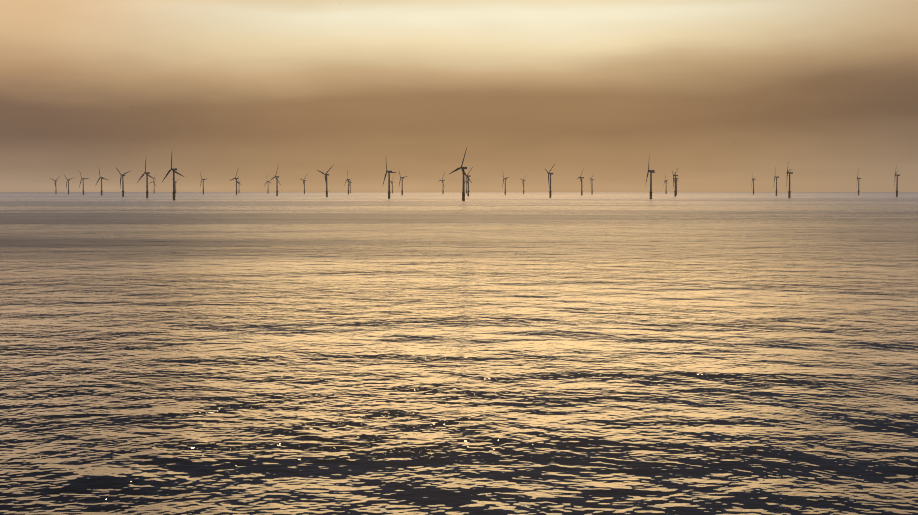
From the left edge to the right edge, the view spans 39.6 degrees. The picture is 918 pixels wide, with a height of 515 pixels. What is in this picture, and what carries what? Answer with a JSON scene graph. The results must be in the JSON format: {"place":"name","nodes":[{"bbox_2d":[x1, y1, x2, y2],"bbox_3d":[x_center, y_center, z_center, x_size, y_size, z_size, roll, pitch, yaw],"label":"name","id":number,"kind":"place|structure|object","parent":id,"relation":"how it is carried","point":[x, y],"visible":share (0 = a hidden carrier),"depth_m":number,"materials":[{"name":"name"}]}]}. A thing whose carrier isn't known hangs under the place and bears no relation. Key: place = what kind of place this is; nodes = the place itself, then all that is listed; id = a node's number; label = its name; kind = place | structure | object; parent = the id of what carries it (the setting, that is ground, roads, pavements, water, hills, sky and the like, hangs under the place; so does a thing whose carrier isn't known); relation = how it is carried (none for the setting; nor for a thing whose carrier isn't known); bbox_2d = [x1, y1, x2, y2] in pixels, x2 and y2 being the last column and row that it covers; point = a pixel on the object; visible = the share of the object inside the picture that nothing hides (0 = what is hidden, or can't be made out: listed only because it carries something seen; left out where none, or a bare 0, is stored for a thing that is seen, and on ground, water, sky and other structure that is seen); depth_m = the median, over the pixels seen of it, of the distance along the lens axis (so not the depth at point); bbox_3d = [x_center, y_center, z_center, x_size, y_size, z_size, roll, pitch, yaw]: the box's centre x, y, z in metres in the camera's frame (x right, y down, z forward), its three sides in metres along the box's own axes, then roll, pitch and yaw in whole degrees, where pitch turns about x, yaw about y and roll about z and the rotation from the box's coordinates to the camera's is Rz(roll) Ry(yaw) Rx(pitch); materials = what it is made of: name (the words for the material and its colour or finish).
{"place":"outdoors","nodes":[
{"label":"outdoors","id":0,"kind":"place"},
{"bbox_2d":[0,192,917,514],"bbox_3d":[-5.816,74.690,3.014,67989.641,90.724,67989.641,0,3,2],"label":"sea","id":1,"kind":"structure","parent":0,"point":[454,354],"depth_m":226.98,"materials":[{"name":"grey liquid"}]},
{"bbox_2d":[79,170,88,194],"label":"wind turbine","id":2,"kind":"object","parent":1,"relation":"on","point":[83,182],"visible":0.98,"depth_m":6234.46,"materials":[{"name":"paint"}]},
{"bbox_2d":[96,170,107,195],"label":"wind turbine","id":3,"kind":"object","parent":1,"relation":"on","point":[101,182],"visible":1,"depth_m":5591.14,"materials":[{"name":"paint"}]},
{"bbox_2d":[115,166,129,196],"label":"wind turbine","id":4,"kind":"object","parent":1,"relation":"on","point":[122,191],"visible":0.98,"depth_m":4697.46,"materials":[{"name":"paint"}]},
{"bbox_2d":[137,160,155,197],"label":"wind turbine","id":5,"kind":"object","parent":1,"relation":"on","point":[147,175],"visible":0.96,"depth_m":3988.70,"materials":[{"name":"paint"}]},
{"bbox_2d":[162,154,183,199],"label":"wind turbine","id":6,"kind":"object","parent":1,"relation":"on","point":[174,172],"visible":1,"depth_m":3247.76,"materials":[{"name":"paint"}]},
{"bbox_2d":[230,170,238,194],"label":"wind turbine","id":7,"kind":"object","parent":1,"relation":"on","point":[235,178],"visible":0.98,"depth_m":5972.99,"materials":[{"name":"paint"}]},
{"bbox_2d":[270,164,280,195],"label":"wind turbine","id":8,"kind":"object","parent":1,"relation":"on","point":[277,181],"visible":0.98,"depth_m":5221.75,"materials":[{"name":"paint"}]},
{"bbox_2d":[317,167,331,196],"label":"wind turbine","id":9,"kind":"object","parent":1,"relation":"on","point":[326,174],"visible":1,"depth_m":4454.39,"materials":[{"name":"paint"}]},
{"bbox_2d":[383,163,395,198],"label":"wind turbine","id":10,"kind":"object","parent":1,"relation":"on","point":[389,172],"visible":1,"depth_m":3670.32,"materials":[{"name":"paint"}]},
{"bbox_2d":[399,172,406,194],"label":"wind turbine","id":11,"kind":"object","parent":1,"relation":"on","point":[402,183],"visible":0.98,"depth_m":5744.87,"materials":[{"name":"paint"}]},
{"bbox_2d":[450,148,471,200],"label":"wind turbine","id":12,"kind":"object","parent":1,"relation":"on","point":[463,187],"visible":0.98,"depth_m":3024.16,"materials":[{"name":"paint"}]},
{"bbox_2d":[462,167,472,195],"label":"wind turbine","id":13,"kind":"object","parent":1,"relation":"on","point":[468,191],"visible":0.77,"depth_m":4960.12,"materials":[{"name":"paint"}]},
{"bbox_2d":[502,170,508,194],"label":"wind turbine","id":14,"kind":"object","parent":1,"relation":"on","point":[505,183],"visible":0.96,"depth_m":6173.29,"materials":[{"name":"paint"}]},
{"bbox_2d":[545,164,554,197],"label":"wind turbine","id":15,"kind":"object","parent":1,"relation":"on","point":[550,191],"visible":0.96,"depth_m":4150.11,"materials":[{"name":"paint"}]},
{"bbox_2d":[577,168,583,194],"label":"wind turbine","id":16,"kind":"object","parent":1,"relation":"on","point":[580,177],"visible":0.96,"depth_m":5632.10,"materials":[{"name":"paint"}]},
{"bbox_2d":[645,164,654,198],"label":"wind turbine","id":17,"kind":"object","parent":1,"relation":"on","point":[651,172],"visible":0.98,"depth_m":3528.55,"materials":[{"name":"paint"}]},
{"bbox_2d":[672,169,677,196],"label":"wind turbine","id":18,"kind":"object","parent":1,"relation":"on","point":[675,183],"visible":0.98,"depth_m":4782.59,"materials":[{"name":"paint"}]},
{"bbox_2d":[773,167,778,195],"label":"wind turbine","id":19,"kind":"object","parent":1,"relation":"on","point":[776,183],"visible":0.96,"depth_m":5327.37,"materials":[{"name":"paint"}]},
{"bbox_2d":[787,161,792,197],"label":"wind turbine","id":20,"kind":"object","parent":1,"relation":"on","point":[789,192],"visible":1,"depth_m":3973.97,"materials":[{"name":"paint"}]},
{"bbox_2d":[895,166,899,196],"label":"wind turbine","id":21,"kind":"object","parent":1,"relation":"on","point":[896,191],"visible":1,"depth_m":4584.98,"materials":[{"name":"paint"}]},
{"bbox_2d":[0,0,917,191],"label":"sky","id":22,"kind":"structure","parent":0,"point":[611,90],"materials":[{"name":"beige"}]}
]}

